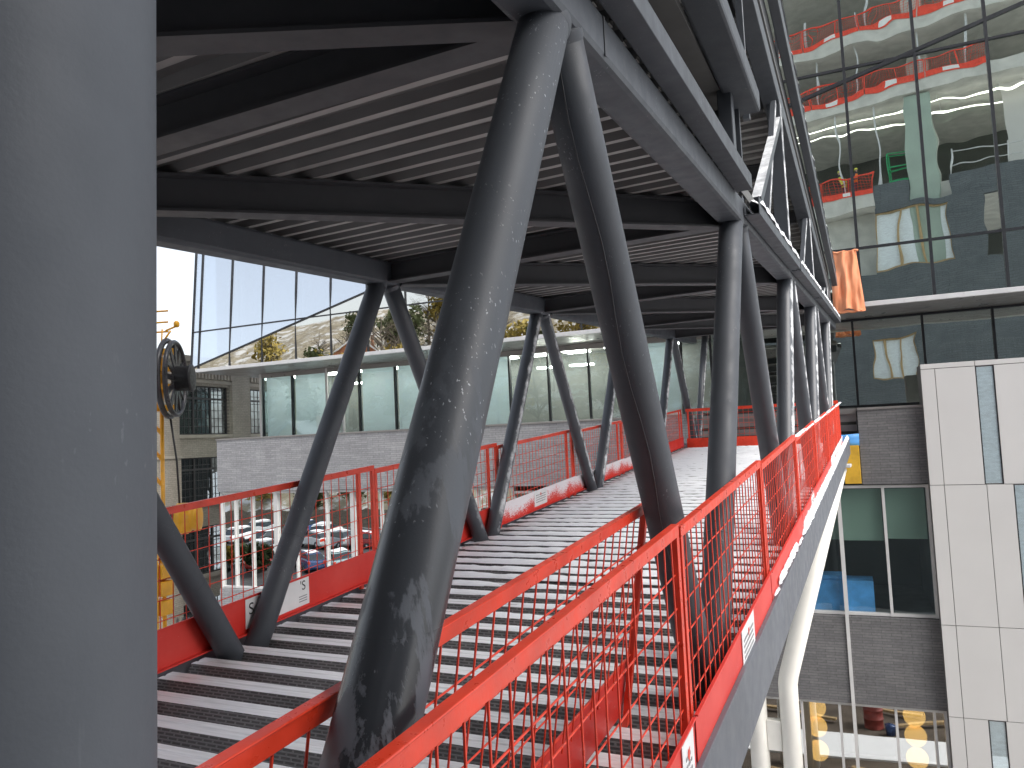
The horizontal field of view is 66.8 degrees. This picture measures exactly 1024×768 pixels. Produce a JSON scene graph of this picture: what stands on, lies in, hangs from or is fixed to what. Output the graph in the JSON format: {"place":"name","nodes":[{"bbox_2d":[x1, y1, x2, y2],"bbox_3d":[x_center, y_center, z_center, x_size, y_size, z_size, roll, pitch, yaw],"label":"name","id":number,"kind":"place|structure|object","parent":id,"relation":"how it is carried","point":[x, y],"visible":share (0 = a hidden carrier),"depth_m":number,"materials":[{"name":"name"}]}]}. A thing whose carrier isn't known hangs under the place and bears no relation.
{"place":"outdoors","nodes":[
{"label":"outdoors","id":0,"kind":"place"},
{"bbox_2d":[157,246,194,354],"label":"sky","id":1,"kind":"structure","parent":0,"point":[175,268],"materials":[{"name":"white"}]},
{"bbox_2d":[157,355,296,628],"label":"brick building","id":2,"kind":"structure","parent":0,"point":[221,406],"depth_m":32.35,"materials":[{"name":"grey brick"}]},
{"bbox_2d":[181,457,219,502],"bbox_3d":[-12.862,3.989,32.257,0.110,1.880,3.050,-4,-4,19],"label":"window","id":3,"kind":"structure","parent":2,"relation":"in","point":[199,475],"depth_m":32.06,"materials":[{"name":"black glass"}]},
{"bbox_2d":[182,524,221,573],"bbox_3d":[-12.732,6.845,32.059,0.110,1.950,3.050,-4,-4,19],"label":"window","id":4,"kind":"structure","parent":2,"relation":"in","point":[203,535],"depth_m":32.17,"materials":[{"name":"black glass"}]},
{"bbox_2d":[184,595,219,619],"bbox_3d":[-12.597,9.809,31.853,0.110,2.000,3.050,-4,-4,19],"label":"window","id":5,"kind":"structure","parent":2,"relation":"in","point":[189,614],"depth_m":31.02,"materials":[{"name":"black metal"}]},
{"bbox_2d":[179,386,226,434],"bbox_3d":[-12.993,1.104,32.458,0.110,2.030,3.050,-4,-4,19],"label":"window","id":6,"kind":"structure","parent":2,"relation":"in","point":[205,412],"depth_m":32.66,"materials":[{"name":"black glass"}]},
{"bbox_2d":[250,389,267,433],"bbox_3d":[-11.518,1.330,36.676,0.110,2.030,3.100,-4,-4,19],"label":"window","id":7,"kind":"structure","parent":2,"relation":"in","point":[254,394],"depth_m":35.82,"materials":[{"name":"grey glass"}]},
{"bbox_2d":[742,745,936,767],"bbox_3d":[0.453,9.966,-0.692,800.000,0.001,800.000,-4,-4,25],"label":"ground","id":8,"kind":"structure","parent":0,"point":[833,759],"depth_m":22.99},
{"bbox_2d":[0,0,156,767],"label":"steel column","id":9,"kind":"structure","parent":8,"relation":"on","point":[78,436],"depth_m":0.86,"materials":[{"name":"grey metal"}]},
{"bbox_2d":[157,310,202,629],"bbox_3d":[-3.995,4.954,9.244,0.805,11.793,0.756,-6,-5,40],"label":"cable hoist","id":10,"kind":"object","parent":8,"relation":"on","point":[182,376],"visible":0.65,"depth_m":9.47,"materials":[{"name":"yellow metal"}]},
{"bbox_2d":[190,0,1023,767],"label":"glass building","id":11,"kind":"structure","parent":8,"relation":"on","point":[914,114],"depth_m":20.45,"materials":[{"name":"glass"}]},
{"bbox_2d":[220,486,515,588],"bbox_3d":[-5.103,5.173,25.561,11.450,3.370,0.150,-4,-4,23],"label":"window","id":12,"kind":"structure","parent":11,"relation":"in","point":[266,498],"depth_m":26.76,"materials":[{"name":"metal"}]},
{"bbox_2d":[512,484,938,618],"bbox_3d":[5.212,4.465,21.176,11.125,3.240,0.150,-4,-4,23],"label":"window","id":13,"kind":"structure","parent":11,"relation":"in","point":[891,613],"depth_m":19.30,"materials":[{"name":"white metal"}]},
{"bbox_2d":[810,702,825,717],"bbox_3d":[8.068,8.513,20.648,0.520,0.680,0.520,-4,-4,25],"label":"pendant lamp","id":14,"kind":"object","parent":11,"relation":"hanging from","point":[817,710],"visible":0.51,"depth_m":20.44,"materials":[{"name":"yellow"}]},
{"bbox_2d":[811,717,826,736],"bbox_3d":[8.091,9.011,20.614,0.520,0.680,0.520,-4,-4,25],"label":"pendant lamp","id":15,"kind":"object","parent":11,"relation":"hanging from","point":[819,727],"visible":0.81,"depth_m":20.42,"materials":[{"name":"yellow"}]},
{"bbox_2d":[813,737,828,760],"bbox_3d":[8.119,9.629,20.571,0.520,0.680,0.520,-4,-4,25],"label":"pendant lamp","id":16,"kind":"object","parent":11,"relation":"hanging from","point":[820,750],"visible":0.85,"depth_m":20.38,"materials":[{"name":"yellow"}]},
{"bbox_2d":[832,249,865,313],"bbox_3d":[8.422,-2.579,19.521,0.754,1.611,0.278,-4,-4,25],"label":"tarpaulin","id":17,"kind":"object","parent":11,"relation":"hanging from","point":[847,291],"visible":0.88,"depth_m":19.47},
{"bbox_2d":[841,433,859,445],"bbox_3d":[6.967,1.550,20.363,3.920,0.332,0.103,-4,-4,23],"label":"blue sheet","id":18,"kind":"object","parent":11,"relation":"attached to","point":[854,439],"visible":0.1,"depth_m":19.63,"materials":[{"name":"blue plastic"}]},
{"bbox_2d":[845,445,861,483],"bbox_3d":[8.584,2.034,19.597,0.380,0.960,0.080,-4,-4,23],"label":"yellow board","id":19,"kind":"object","parent":11,"relation":"attached to","point":[853,474],"visible":0.76,"depth_m":19.54,"materials":[{"name":"yellow wood"}]},
{"bbox_2d":[766,696,950,767],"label":"window","id":20,"kind":"structure","parent":11,"relation":"in","point":[934,712],"depth_m":19.10,"materials":[{"name":"white metal"}]},
{"bbox_2d":[903,710,925,726],"bbox_3d":[10.217,8.352,19.736,0.520,0.680,0.520,-4,-4,25],"label":"pendant lamp","id":21,"kind":"object","parent":11,"relation":"hanging from","point":[915,718],"visible":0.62,"depth_m":19.54,"materials":[{"name":"yellow glass"}]},
{"bbox_2d":[904,725,926,746],"bbox_3d":[10.239,8.850,19.701,0.520,0.680,0.520,-4,-4,25],"label":"pendant lamp","id":22,"kind":"object","parent":11,"relation":"hanging from","point":[915,736],"visible":0.9,"depth_m":19.53,"materials":[{"name":"yellow"}]},
{"bbox_2d":[906,747,928,767],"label":"pendant lamp","id":23,"kind":"object","parent":11,"relation":"hanging from","point":[916,757],"visible":1,"depth_m":19.50,"materials":[{"name":"yellow"}]},
{"label":"dirt yard","id":24,"kind":"structure","parent":0,"visible":0},
{"bbox_2d":[750,464,851,767],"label":"white pier","id":25,"kind":"structure","parent":24,"relation":"on","point":[782,733],"depth_m":16.97,"materials":[{"name":"beige paint"}]},
{"bbox_2d":[156,0,849,767],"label":"steel footbridge","id":26,"kind":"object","parent":25,"relation":"on","point":[608,168],"visible":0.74,"depth_m":4.71,"materials":[{"name":"grey metal"}]},
{"bbox_2d":[157,465,376,673],"bbox_3d":[-1.925,1.415,6.430,0.094,1.339,2.760,-4,-4,25],"label":"guardrail panel","id":27,"kind":"object","parent":26,"relation":"on","point":[181,642],"visible":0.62,"depth_m":6.42,"materials":[{"name":"red paint"}]},
{"bbox_2d":[195,503,646,767],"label":"guardrail panel","id":28,"kind":"object","parent":26,"relation":"on","point":[259,746],"visible":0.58,"depth_m":2.80,"materials":[{"name":"red paint"}]},
{"bbox_2d":[374,443,503,545],"bbox_3d":[-0.746,1.361,8.914,0.094,1.299,2.720,-4,-4,25],"label":"guardrail panel","id":29,"kind":"object","parent":26,"relation":"attached to","point":[466,533],"visible":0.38,"depth_m":9.65,"materials":[{"name":"red paint"}]},
{"bbox_2d":[358,524,695,767],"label":"guardrail panel","id":30,"kind":"object","parent":26,"relation":"attached to","point":[416,742],"visible":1,"depth_m":2.27,"materials":[{"name":"red paint"}]},
{"bbox_2d":[497,429,577,527],"bbox_3d":[0.428,1.306,11.390,0.094,1.265,2.740,-4,-4,25],"label":"guardrail panel","id":31,"kind":"object","parent":26,"relation":"attached to","point":[523,505],"visible":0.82,"depth_m":11.39,"materials":[{"name":"red paint"}]},
{"bbox_2d":[311,0,848,640],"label":"snow","id":32,"kind":"structure","parent":26,"relation":"on","point":[687,462],"depth_m":9.02,"materials":[{"name":"white snow"}]},
{"bbox_2d":[573,420,625,494],"bbox_3d":[1.588,1.254,13.833,0.094,1.222,2.650,-4,-4,25],"label":"guardrail panel","id":33,"kind":"object","parent":26,"relation":"attached to","point":[615,468],"visible":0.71,"depth_m":14.25,"materials":[{"name":"red paint"}]},
{"bbox_2d":[621,422,632,473],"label":"guardrail panel","id":34,"kind":"object","parent":26,"relation":"attached to","point":[628,463],"visible":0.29,"depth_m":15.18,"materials":[{"name":"red paint"}]},
{"bbox_2d":[666,409,683,451],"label":"guardrail panel","id":35,"kind":"object","parent":26,"relation":"attached to","point":[676,444],"visible":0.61,"depth_m":18.96,"materials":[{"name":"red paint"}]},
{"bbox_2d":[677,460,771,762],"bbox_3d":[1.312,1.162,4.533,0.066,1.314,2.530,-4,-4,25],"label":"guardrail panel","id":36,"kind":"object","parent":26,"relation":"attached to","point":[712,704],"visible":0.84,"depth_m":4.14,"materials":[{"name":"red paint"}]},
{"bbox_2d":[685,400,839,447],"bbox_3d":[5.989,1.006,18.765,3.550,1.000,0.093,-4,-4,25],"label":"guardrail panel","id":37,"kind":"object","parent":26,"relation":"on","point":[741,441],"visible":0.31,"depth_m":19.26,"materials":[{"name":"red paint"}]},
{"bbox_2d":[760,435,802,600],"bbox_3d":[2.413,1.110,6.855,0.066,1.283,2.530,-4,-4,25],"label":"guardrail panel","id":38,"kind":"object","parent":26,"relation":"attached to","point":[794,537],"visible":0.7,"depth_m":6.66,"materials":[{"name":"red paint"}]},
{"bbox_2d":[795,421,820,522],"bbox_3d":[3.514,1.058,9.176,0.066,1.252,2.530,-4,-4,25],"label":"guardrail panel","id":39,"kind":"object","parent":26,"relation":"attached to","point":[800,440],"visible":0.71,"depth_m":9.08,"materials":[{"name":"red paint"}]},
{"bbox_2d":[814,412,831,486],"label":"guardrail panel","id":40,"kind":"object","parent":26,"relation":"attached to","point":[825,454],"visible":0.7,"depth_m":11.49,"materials":[{"name":"red paint"}]},
{"bbox_2d":[827,406,838,464],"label":"guardrail panel","id":41,"kind":"object","parent":26,"relation":"attached to","point":[833,441],"visible":0.72,"depth_m":13.81,"materials":[{"name":"red paint"}]},
{"bbox_2d":[835,403,842,449],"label":"guardrail panel","id":42,"kind":"object","parent":26,"relation":"attached to","point":[838,427],"visible":0.57,"depth_m":15.74,"materials":[{"name":"red paint"}]},
{"bbox_2d":[917,357,1023,767],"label":"panel building","id":43,"kind":"structure","parent":24,"relation":"on","point":[973,415],"depth_m":18.25,"materials":[{"name":"grey concrete"}]},
{"bbox_2d":[975,365,1002,483],"bbox_3d":[11.260,0.956,18.318,0.364,2.790,0.023,-4,-4,23],"label":"strip window","id":44,"kind":"structure","parent":43,"relation":"in","point":[986,393],"depth_m":18.32,"materials":[{"name":"grey glass"}]},
{"bbox_2d":[989,721,1008,767],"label":"strip window","id":45,"kind":"structure","parent":43,"relation":"in","point":[998,736],"depth_m":17.96,"materials":[{"name":"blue glass"}]},
{"bbox_2d":[1014,484,1023,593],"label":"strip window","id":46,"kind":"structure","parent":43,"relation":"in","point":[1018,489],"depth_m":17.99,"materials":[{"name":"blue glass"}]}
]}

